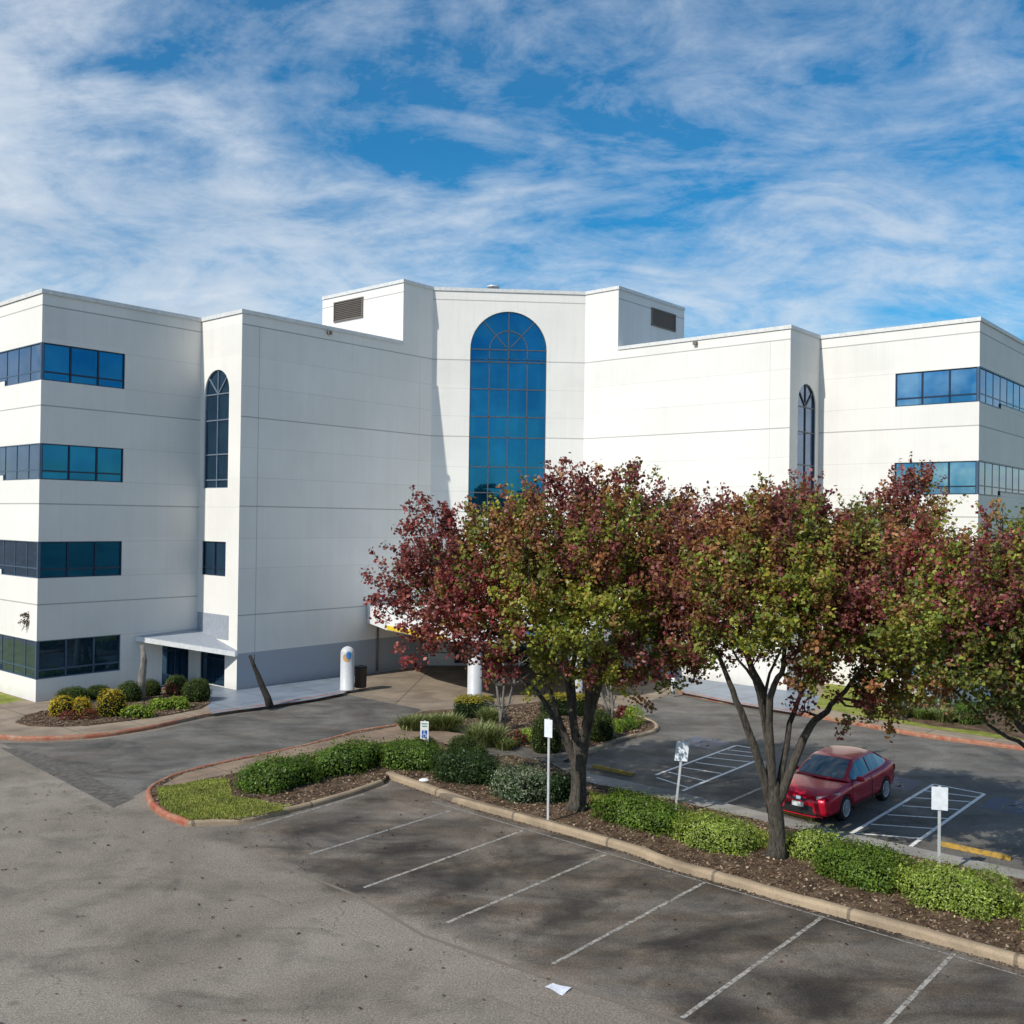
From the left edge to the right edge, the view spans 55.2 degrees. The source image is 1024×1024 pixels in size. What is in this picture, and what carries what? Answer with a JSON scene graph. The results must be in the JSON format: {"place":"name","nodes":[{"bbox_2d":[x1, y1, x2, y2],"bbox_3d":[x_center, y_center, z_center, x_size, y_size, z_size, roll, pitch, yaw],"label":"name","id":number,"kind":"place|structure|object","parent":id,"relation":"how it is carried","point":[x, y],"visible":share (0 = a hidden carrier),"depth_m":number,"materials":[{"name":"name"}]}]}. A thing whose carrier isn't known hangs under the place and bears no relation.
{"place":"outdoors","nodes":[
{"label":"outdoors","id":0,"kind":"place"},
{"bbox_2d":[0,673,354,735],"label":"sidewalk","id":1,"kind":"structure","parent":0,"point":[11,713],"depth_m":36.68,"materials":[{"name":"beige concrete"}]},
{"bbox_2d":[15,694,209,726],"bbox_3d":[-15.498,7.861,38.842,4.207,0.055,7.676,0,-1,44],"label":"mulch bed","id":2,"kind":"object","parent":1,"relation":"on","point":[170,712],"visible":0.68,"depth_m":37.08,"materials":[{"name":"brown wood"}]},
{"bbox_2d":[46,692,73,716],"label":"yellow shrub","id":3,"kind":"object","parent":2,"relation":"on","point":[59,703],"visible":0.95,"depth_m":37.31,"materials":[{"name":"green plant"}]},
{"bbox_2d":[54,685,91,700],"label":"round shrub","id":4,"kind":"object","parent":2,"relation":"on","point":[75,692],"visible":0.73,"depth_m":40.05,"materials":[{"name":"green plant"}]},
{"bbox_2d":[95,687,126,717],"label":"yellow shrub","id":5,"kind":"object","parent":2,"relation":"on","point":[110,704],"visible":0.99,"depth_m":37.47,"materials":[{"name":"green plant"}]},
{"bbox_2d":[116,680,142,701],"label":"round shrub","id":6,"kind":"object","parent":2,"relation":"on","point":[132,691],"visible":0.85,"depth_m":40.43,"materials":[{"name":"green plant"}]},
{"bbox_2d":[118,703,154,718],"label":"plant","id":7,"kind":"object","parent":2,"relation":"on","point":[139,711],"visible":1,"depth_m":37.36,"materials":[{"name":"green plant"}]},
{"bbox_2d":[137,645,146,700],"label":"cut trunk","id":8,"kind":"object","parent":2,"relation":"on","point":[141,680],"visible":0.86,"depth_m":40.84,"materials":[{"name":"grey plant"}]},
{"bbox_2d":[163,674,187,695],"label":"round shrub","id":9,"kind":"object","parent":2,"relation":"on","point":[178,680],"visible":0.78,"depth_m":42.07,"materials":[{"name":"green plant"}]},
{"bbox_2d":[181,676,213,701],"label":"round shrub","id":10,"kind":"object","parent":2,"relation":"on","point":[196,690],"visible":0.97,"depth_m":40.63,"materials":[{"name":"green plant"}]},
{"bbox_2d":[340,646,353,690],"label":"painted cylinder","id":11,"kind":"object","parent":1,"relation":"on","point":[347,670],"visible":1,"depth_m":43.97,"materials":[{"name":"white paint"}]},
{"bbox_2d":[2,694,420,796],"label":"drive lane","id":12,"kind":"structure","parent":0,"point":[137,763],"depth_m":34.43,"materials":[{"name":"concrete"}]},
{"bbox_2d":[162,674,354,713],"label":"painted walkway","id":13,"kind":"structure","parent":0,"point":[222,698],"depth_m":42.96,"materials":[{"name":"grey paint"}]},
{"bbox_2d":[248,654,273,707],"bbox_3d":[-10.252,6.906,40.035,1.094,2.209,0.340,1,0,0],"label":"leaning trunk","id":14,"kind":"object","parent":13,"relation":"on","point":[266,695],"visible":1,"depth_m":39.94,"materials":[{"name":"brown wood"}]},
{"bbox_2d":[163,726,463,784],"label":"brown walkway","id":15,"kind":"structure","parent":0,"point":[378,735],"depth_m":32.93,"materials":[{"name":"concrete"}]},
{"bbox_2d":[391,712,436,730],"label":"grass tuft","id":16,"kind":"object","parent":15,"relation":"on","point":[412,722],"visible":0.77,"depth_m":35.88,"materials":[{"name":"green plant"}]},
{"bbox_2d":[0,665,713,1023],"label":"parking lot ground","id":17,"kind":"structure","parent":0,"point":[126,899],"depth_m":18.01,"materials":[{"name":"grey asphalt"}]},
{"bbox_2d":[1,748,133,806],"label":"asphalt patch","id":18,"kind":"object","parent":17,"relation":"on","point":[75,775],"visible":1,"depth_m":29.78,"materials":[{"name":"grey asphalt"}]},
{"bbox_2d":[0,691,345,740],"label":"red kerb","id":19,"kind":"structure","parent":17,"relation":"on","point":[74,737],"depth_m":35.12,"materials":[{"name":"concrete"}]},
{"bbox_2d":[145,724,397,826],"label":"red kerb","id":20,"kind":"structure","parent":17,"relation":"on","point":[155,807],"depth_m":27.60,"materials":[{"name":"concrete"}]},
{"bbox_2d":[187,779,383,826],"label":"tan kerb","id":21,"kind":"structure","parent":17,"relation":"on","point":[306,805],"depth_m":26.16,"materials":[{"name":"concrete"}]},
{"bbox_2d":[0,279,1023,701],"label":"office building","id":22,"kind":"structure","parent":17,"relation":"on","point":[216,499],"depth_m":45.96,"materials":[{"name":"white concrete"}]},
{"bbox_2d":[0,634,35,678],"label":"window","id":23,"kind":"structure","parent":22,"relation":"in","point":[17,655],"depth_m":41.59,"materials":[{"name":"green glass"}]},
{"bbox_2d":[0,540,37,577],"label":"window","id":24,"kind":"structure","parent":22,"relation":"in","point":[17,558],"depth_m":41.68,"materials":[{"name":"blue glass"}]},
{"bbox_2d":[0,443,38,479],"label":"window","id":25,"kind":"structure","parent":22,"relation":"in","point":[17,462],"depth_m":41.75,"materials":[{"name":"blue glass"}]},
{"bbox_2d":[0,342,40,385],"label":"window","id":26,"kind":"structure","parent":22,"relation":"in","point":[19,365],"depth_m":41.82,"materials":[{"name":"blue glass"}]},
{"bbox_2d":[38,634,119,678],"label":"window","id":27,"kind":"structure","parent":22,"relation":"in","point":[97,654],"depth_m":41.76,"materials":[{"name":"blue glass"}]},
{"bbox_2d":[40,541,121,577],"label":"window","id":28,"kind":"structure","parent":22,"relation":"in","point":[72,558],"depth_m":41.80,"materials":[{"name":"blue glass"}]},
{"bbox_2d":[42,443,122,481],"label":"window","id":29,"kind":"structure","parent":22,"relation":"in","point":[59,462],"depth_m":41.81,"materials":[{"name":"blue glass"}]},
{"bbox_2d":[44,343,124,388],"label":"window","id":30,"kind":"structure","parent":22,"relation":"in","point":[62,363],"depth_m":41.85,"materials":[{"name":"blue glass"}]},
{"bbox_2d":[162,645,187,684],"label":"window","id":31,"kind":"structure","parent":22,"relation":"in","point":[174,660],"depth_m":45.12,"materials":[{"name":"blue glass"}]},
{"bbox_2d":[201,651,224,685],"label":"window","id":32,"kind":"structure","parent":22,"relation":"in","point":[212,664],"depth_m":45.05,"materials":[{"name":"blue glass"}]},
{"bbox_2d":[203,541,225,575],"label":"window","id":33,"kind":"structure","parent":22,"relation":"in","point":[214,553],"depth_m":45.13,"materials":[{"name":"blue glass"}]},
{"bbox_2d":[204,370,228,487],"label":"window","id":34,"kind":"structure","parent":22,"relation":"in","point":[217,388],"depth_m":45.15,"materials":[{"name":"blue glass"}]},
{"bbox_2d":[454,642,553,662],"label":"entrance canopy","id":35,"kind":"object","parent":22,"relation":"in","point":[523,647],"depth_m":53.02,"materials":[{"name":"black glass"}]},
{"bbox_2d":[468,312,546,517],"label":"window","id":36,"kind":"structure","parent":22,"relation":"in","point":[507,407],"depth_m":53.25,"materials":[{"name":"blue glass"}]},
{"bbox_2d":[797,384,814,496],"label":"window","id":37,"kind":"structure","parent":22,"relation":"in","point":[806,404],"depth_m":47.17,"materials":[{"name":"blue glass"}]},
{"bbox_2d":[895,461,975,494],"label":"window","id":38,"kind":"structure","parent":22,"relation":"in","point":[961,479],"depth_m":44.16,"materials":[{"name":"blue glass"}]},
{"bbox_2d":[895,367,976,406],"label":"window","id":39,"kind":"structure","parent":22,"relation":"in","point":[959,385],"depth_m":44.65,"materials":[{"name":"blue glass"}]},
{"bbox_2d":[979,460,1023,496],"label":"window","id":40,"kind":"structure","parent":22,"relation":"in","point":[994,478],"depth_m":45.98,"materials":[{"name":"blue glass"}]},
{"bbox_2d":[980,366,1023,412],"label":"window","id":41,"kind":"structure","parent":22,"relation":"in","point":[996,390],"depth_m":46.00,"materials":[{"name":"blue glass"}]},
{"bbox_2d":[405,701,654,751],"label":"mulch island","id":42,"kind":"structure","parent":17,"relation":"on","point":[652,726],"depth_m":37.96,"materials":[{"name":"brown wood"}]},
{"bbox_2d":[423,711,468,730],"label":"grass tuft","id":43,"kind":"object","parent":42,"relation":"on","point":[447,721],"visible":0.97,"depth_m":35.94,"materials":[{"name":"green plant"}]},
{"bbox_2d":[452,693,495,718],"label":"hedge","id":44,"kind":"object","parent":42,"relation":"on","point":[465,704],"visible":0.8,"depth_m":38.24,"materials":[{"name":"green plant"}]},
{"bbox_2d":[457,718,509,746],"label":"grass tuft","id":45,"kind":"object","parent":42,"relation":"on","point":[484,734],"visible":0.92,"depth_m":33.54,"materials":[{"name":"green plant"}]},
{"bbox_2d":[473,703,507,722],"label":"grass tuft","id":46,"kind":"object","parent":42,"relation":"on","point":[486,714],"visible":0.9,"depth_m":37.49,"materials":[{"name":"green plant"}]},
{"bbox_2d":[478,642,528,729],"bbox_3d":[-0.171,6.419,36.421,2.164,3.523,1.740,1,0,0],"label":"bare tree","id":47,"kind":"object","parent":42,"relation":"on","point":[501,707],"visible":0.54,"depth_m":36.20,"materials":[{"name":"grey plant"}]},
{"bbox_2d":[428,704,652,750],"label":"mulch chips","id":48,"kind":"object","parent":42,"relation":"on","point":[534,709],"visible":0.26,"depth_m":37.71,"materials":[{"name":"brown wood"}]},
{"bbox_2d":[529,711,563,753],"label":"round shrub","id":49,"kind":"object","parent":42,"relation":"on","point":[539,743],"visible":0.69,"depth_m":32.64,"materials":[{"name":"green plant"}]},
{"bbox_2d":[538,691,598,715],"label":"hedge","id":50,"kind":"object","parent":42,"relation":"on","point":[561,700],"visible":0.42,"depth_m":39.00,"materials":[{"name":"green plant"}]},
{"bbox_2d":[590,708,615,741],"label":"round shrub","id":51,"kind":"object","parent":42,"relation":"on","point":[603,725],"visible":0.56,"depth_m":34.46,"materials":[{"name":"green plant"}]},
{"bbox_2d":[123,780,1023,1023],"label":"parking stalls","id":52,"kind":"object","parent":17,"relation":"on","point":[737,934],"visible":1,"depth_m":19.12,"materials":[{"name":"asphalt"}]},
{"bbox_2d":[364,830,521,887],"bbox_3d":[-1.446,8.055,22.907,0.085,0.001,5.249,0,-1,41],"label":"stall line","id":53,"kind":"object","parent":52,"relation":"on","point":[440,860],"visible":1,"depth_m":22.63,"materials":[{"name":"white paint"}]},
{"bbox_2d":[255,851,690,1023],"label":"faded red line","id":54,"kind":"object","parent":52,"relation":"on","point":[485,956],"visible":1,"depth_m":17.81,"materials":[{"name":"paint"}]},
{"bbox_2d":[0,775,1022,1023],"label":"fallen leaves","id":55,"kind":"object","parent":52,"relation":"on","point":[410,915],"visible":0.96,"depth_m":19.62,"materials":[{"name":"brown plant"}]},
{"bbox_2d":[446,854,605,922],"bbox_3d":[0.474,8.067,21.184,0.085,0.001,5.349,0,-1,41],"label":"stall line","id":56,"kind":"object","parent":52,"relation":"on","point":[512,894],"visible":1,"depth_m":20.87,"materials":[{"name":"white paint"}]},
{"bbox_2d":[552,882,704,964],"bbox_3d":[2.473,8.081,19.461,0.085,0.001,5.349,0,-1,41],"label":"stall line","id":57,"kind":"object","parent":52,"relation":"on","point":[620,927],"visible":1,"depth_m":19.14,"materials":[{"name":"white paint"}]},
{"bbox_2d":[389,779,1022,970],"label":"fallen leaves","id":58,"kind":"object","parent":52,"relation":"on","point":[711,881],"visible":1,"depth_m":21.42,"materials":[{"name":"brown plant"}]},
{"bbox_2d":[433,801,1023,976],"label":"kerb edge line","id":59,"kind":"object","parent":52,"relation":"on","point":[750,895],"visible":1,"depth_m":20.55,"materials":[{"name":"white paint"}]},
{"bbox_2d":[680,916,823,1018],"bbox_3d":[4.484,8.094,17.660,0.085,0.001,5.448,0,-1,41],"label":"stall line","id":60,"kind":"object","parent":52,"relation":"on","point":[733,980],"visible":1,"depth_m":17.28,"materials":[{"name":"white paint"}]},
{"bbox_2d":[883,953,955,1023],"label":"stall line","id":61,"kind":"object","parent":52,"relation":"on","point":[912,996],"visible":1,"depth_m":16.62,"materials":[{"name":"white paint"}]},
{"bbox_2d":[151,725,1023,953],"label":"mulch island","id":62,"kind":"structure","parent":17,"relation":"on","point":[884,905],"depth_m":22.76,"materials":[{"name":"brown soil"}]},
{"bbox_2d":[159,785,290,819],"bbox_3d":[-8.174,7.877,26.806,4.185,0.001,2.764,0,-1,44],"label":"lawn tip","id":63,"kind":"object","parent":62,"relation":"on","point":[272,803],"visible":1,"depth_m":26.46,"materials":[{"name":"green plant"}]},
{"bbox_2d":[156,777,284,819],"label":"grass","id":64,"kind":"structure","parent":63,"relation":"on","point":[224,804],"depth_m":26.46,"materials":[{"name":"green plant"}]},
{"bbox_2d":[230,749,325,796],"bbox_3d":[-6.757,7.465,28.540,2.009,0.998,2.955,0,-1,40],"label":"hedge","id":65,"kind":"object","parent":62,"relation":"on","point":[273,774],"visible":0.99,"depth_m":28.00,"materials":[{"name":"green plant"}]},
{"bbox_2d":[297,735,385,777],"bbox_3d":[-5.099,7.502,30.457,2.071,1.001,3.495,0,-1,41],"label":"hedge","id":66,"kind":"object","parent":62,"relation":"on","point":[356,757],"visible":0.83,"depth_m":29.95,"materials":[{"name":"green plant"}]},
{"bbox_2d":[369,732,446,772],"bbox_3d":[-3.200,7.528,30.900,2.861,1.000,1.940,1,-1,28],"label":"hedge","id":67,"kind":"object","parent":62,"relation":"on","point":[403,755],"visible":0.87,"depth_m":30.39,"materials":[{"name":"green plant"}]},
{"bbox_2d":[446,734,479,753],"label":"round shrub","id":68,"kind":"object","parent":62,"relation":"on","point":[467,740],"visible":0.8,"depth_m":32.12,"materials":[{"name":"green plant"}]},
{"bbox_2d":[428,743,510,786],"bbox_3d":[-1.367,7.522,29.387,2.763,1.038,1.994,1,-1,30],"label":"hedge","id":69,"kind":"object","parent":62,"relation":"on","point":[453,766],"visible":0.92,"depth_m":28.91,"materials":[{"name":"green plant"}]},
{"bbox_2d":[483,758,552,805],"bbox_3d":[0.298,7.492,27.647,2.200,1.108,1.917,0,-1,34],"label":"shrub","id":70,"kind":"object","parent":62,"relation":"on","point":[521,785],"visible":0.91,"depth_m":27.12,"materials":[{"name":"green plant"}]},
{"bbox_2d":[544,718,551,819],"bbox_3d":[0.935,6.683,25.279,0.244,2.704,0.053,0,-1,34],"label":"parking sign","id":71,"kind":"object","parent":62,"relation":"on","point":[548,727],"visible":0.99,"depth_m":25.27,"materials":[{"name":"metal"}]},
{"bbox_2d":[361,452,746,812],"bbox_3d":[1.291,3.243,26.584,10.999,9.747,7.957,1,0,0],"label":"pear tree","id":72,"kind":"object","parent":62,"relation":"on","point":[594,563],"visible":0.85,"depth_m":25.06,"materials":[{"name":"green plant"}]},
{"bbox_2d":[539,767,570,804],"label":"shrub","id":73,"kind":"object","parent":62,"relation":"on","point":[560,788],"visible":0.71,"depth_m":27.05,"materials":[{"name":"green plant"}]},
{"bbox_2d":[152,725,1023,953],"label":"mulch chips","id":74,"kind":"object","parent":62,"relation":"on","point":[815,883],"visible":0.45,"depth_m":23.27,"materials":[{"name":"brown wood"}]},
{"bbox_2d":[586,784,693,836],"bbox_3d":[3.389,7.640,25.446,2.977,0.868,1.960,0,-1,42],"label":"hedge","id":75,"kind":"object","parent":62,"relation":"on","point":[644,813],"visible":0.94,"depth_m":25.05,"materials":[{"name":"green plant"}]},
{"bbox_2d":[664,806,765,858],"bbox_3d":[4.998,7.656,23.881,2.401,0.841,2.042,0,-1,42],"label":"shrub","id":76,"kind":"object","parent":62,"relation":"on","point":[711,832],"visible":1,"depth_m":23.43,"materials":[{"name":"green plant"}]},
{"bbox_2d":[638,468,943,859],"bbox_3d":[6.902,3.540,23.363,7.403,9.198,5.968,1,-1,-37],"label":"pear tree","id":77,"kind":"object","parent":62,"relation":"on","point":[781,557],"visible":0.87,"depth_m":22.02,"materials":[{"name":"green plant"}]},
{"bbox_2d":[590,792,1023,908],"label":"lawn strip","id":78,"kind":"object","parent":62,"relation":"on","point":[592,795],"visible":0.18,"depth_m":24.40,"materials":[{"name":"green plant"}]},
{"bbox_2d":[674,740,689,809],"bbox_3d":[4.491,7.072,25.959,0.402,2.034,0.053,1,0,17],"label":"parking sign","id":79,"kind":"object","parent":78,"relation":"on","point":[682,750],"visible":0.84,"depth_m":25.96,"materials":[{"name":"metal"}]},
{"bbox_2d":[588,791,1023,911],"bbox_3d":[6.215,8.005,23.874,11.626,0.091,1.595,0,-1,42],"label":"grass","id":80,"kind":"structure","parent":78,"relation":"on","point":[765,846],"depth_m":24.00,"materials":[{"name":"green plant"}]},
{"bbox_2d":[785,820,848,861],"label":"shrub","id":81,"kind":"object","parent":78,"relation":"on","point":[801,843],"visible":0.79,"depth_m":22.96,"materials":[{"name":"green plant"}]},
{"bbox_2d":[931,785,947,862],"bbox_3d":[9.452,7.091,21.679,0.340,2.062,0.053,1,0,14],"label":"parking sign","id":82,"kind":"object","parent":78,"relation":"on","point":[939,801],"visible":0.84,"depth_m":21.67,"materials":[{"name":"metal"}]},
{"bbox_2d":[806,828,919,895],"bbox_3d":[7.752,7.628,21.658,2.126,0.942,2.359,1,-1,-42],"label":"shrub","id":83,"kind":"object","parent":62,"relation":"on","point":[862,865],"visible":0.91,"depth_m":21.30,"materials":[{"name":"green plant"}]},
{"bbox_2d":[844,497,1023,747],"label":"pear tree","id":84,"kind":"object","parent":62,"relation":"on","point":[991,596],"visible":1,"depth_m":19.30,"materials":[{"name":"green plant"}]},
{"bbox_2d":[888,854,1023,922],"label":"shrub","id":85,"kind":"object","parent":62,"relation":"on","point":[969,893],"visible":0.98,"depth_m":19.85,"materials":[{"name":"green plant"}]},
{"bbox_2d":[588,709,658,753],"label":"tan kerb","id":86,"kind":"structure","parent":17,"relation":"on","point":[655,729],"depth_m":35.34,"materials":[{"name":"concrete"}]},
{"bbox_2d":[385,771,1023,968],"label":"tan kerb","id":87,"kind":"structure","parent":17,"relation":"on","point":[1012,958],"depth_m":21.12,"materials":[{"name":"concrete"}]},
{"bbox_2d":[586,773,1023,878],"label":"concrete gutter","id":88,"kind":"object","parent":17,"relation":"on","point":[694,800],"visible":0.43,"depth_m":25.89,"materials":[{"name":"grey concrete"}]},
{"bbox_2d":[679,691,1023,750],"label":"red kerb","id":89,"kind":"structure","parent":17,"relation":"on","point":[955,739],"depth_m":36.91,"materials":[{"name":"concrete"}]},
{"bbox_2d":[347,666,676,710],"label":"concrete drive","id":90,"kind":"structure","parent":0,"point":[436,687],"depth_m":45.73,"materials":[{"name":"beige concrete"}]},
{"bbox_2d":[0,0,1023,340],"label":"sky","id":91,"kind":"structure","parent":0,"point":[821,167],"materials":[{"name":"blue"}]},
{"bbox_2d":[486,746,570,772],"bbox_3d":[1.085,8.042,31.976,4.960,0.001,2.712,0,-1,40],"label":"asphalt crossing","id":92,"kind":"object","parent":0,"point":[557,759],"visible":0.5,"depth_m":32.42,"materials":[{"name":"grey asphalt"}]},
{"bbox_2d":[627,670,819,711],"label":"painted walkway","id":93,"kind":"structure","parent":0,"point":[745,693],"depth_m":44.59,"materials":[{"name":"grey paint"}]},
{"bbox_2d":[586,695,1023,869],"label":"parking lot","id":94,"kind":"structure","parent":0,"point":[990,772],"depth_m":31.49,"materials":[{"name":"grey asphalt"}]},
{"bbox_2d":[654,745,753,790],"bbox_3d":[6.501,8.233,31.805,1.631,0.001,6.549,0,-1,40],"label":"hatched bay","id":95,"kind":"object","parent":94,"relation":"on","point":[704,781],"visible":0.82,"depth_m":31.51,"materials":[{"name":"white paint"}]},
{"bbox_2d":[683,736,731,749],"bbox_3d":[6.866,8.265,35.102,1.500,0.001,1.500,0,-1,41],"label":"blue ground marking","id":96,"kind":"object","parent":94,"relation":"on","point":[714,743],"visible":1,"depth_m":35.16,"materials":[{"name":"paint"}]},
{"bbox_2d":[782,745,894,820],"bbox_3d":[9.156,7.529,27.689,2.160,1.482,4.700,0,-1,43],"label":"sedan car","id":97,"kind":"object","parent":94,"relation":"on","point":[838,781],"visible":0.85,"depth_m":26.82,"materials":[{"name":"red paint"}]},
{"bbox_2d":[890,776,923,790],"bbox_3d":[11.671,8.291,30.101,1.500,0.001,1.500,0,-1,41],"label":"blue ground marking","id":98,"kind":"object","parent":94,"relation":"on","point":[909,784],"visible":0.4,"depth_m":29.92,"materials":[{"name":"paint"}]},
{"bbox_2d":[850,784,985,846],"bbox_3d":[11.278,8.259,26.935,1.573,0.001,6.676,0,-1,41],"label":"hatched bay","id":99,"kind":"object","parent":94,"relation":"on","point":[932,829],"visible":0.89,"depth_m":26.63,"materials":[{"name":"white paint"}]},
{"bbox_2d":[941,841,1011,860],"bbox_3d":[11.175,8.180,23.714,1.651,0.108,0.150,0,-1,39],"label":"wheel stop","id":100,"kind":"object","parent":94,"relation":"on","point":[976,850],"visible":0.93,"depth_m":23.62,"materials":[{"name":"yellow paint"}]},
{"bbox_2d":[980,796,1023,814],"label":"blue ground marking","id":101,"kind":"object","parent":94,"relation":"on","point":[995,803],"visible":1,"depth_m":27.80,"materials":[{"name":"paint"}]},
{"bbox_2d":[628,671,1023,746],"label":"sidewalk","id":102,"kind":"structure","parent":0,"point":[836,714],"depth_m":37.46,"materials":[{"name":"beige concrete"}]},
{"bbox_2d":[816,684,1023,739],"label":"lawn","id":103,"kind":"structure","parent":0,"point":[823,702],"depth_m":41.63,"materials":[{"name":"green plant"}]},
{"bbox_2d":[884,700,1023,738],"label":"mulch bed","id":104,"kind":"object","parent":103,"relation":"on","point":[1000,725],"visible":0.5,"depth_m":38.16,"materials":[{"name":"brown soil"}]},
{"bbox_2d":[832,451,968,719],"bbox_3d":[15.597,2.997,39.250,5.917,10.808,4.226,1,0,0],"label":"pear tree","id":105,"kind":"object","parent":104,"relation":"on","point":[911,479],"visible":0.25,"depth_m":38.95,"materials":[{"name":"red plant"}]},
{"bbox_2d":[950,703,982,724],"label":"hedge","id":106,"kind":"object","parent":104,"relation":"on","point":[962,707],"visible":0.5,"depth_m":38.26,"materials":[{"name":"green plant"}]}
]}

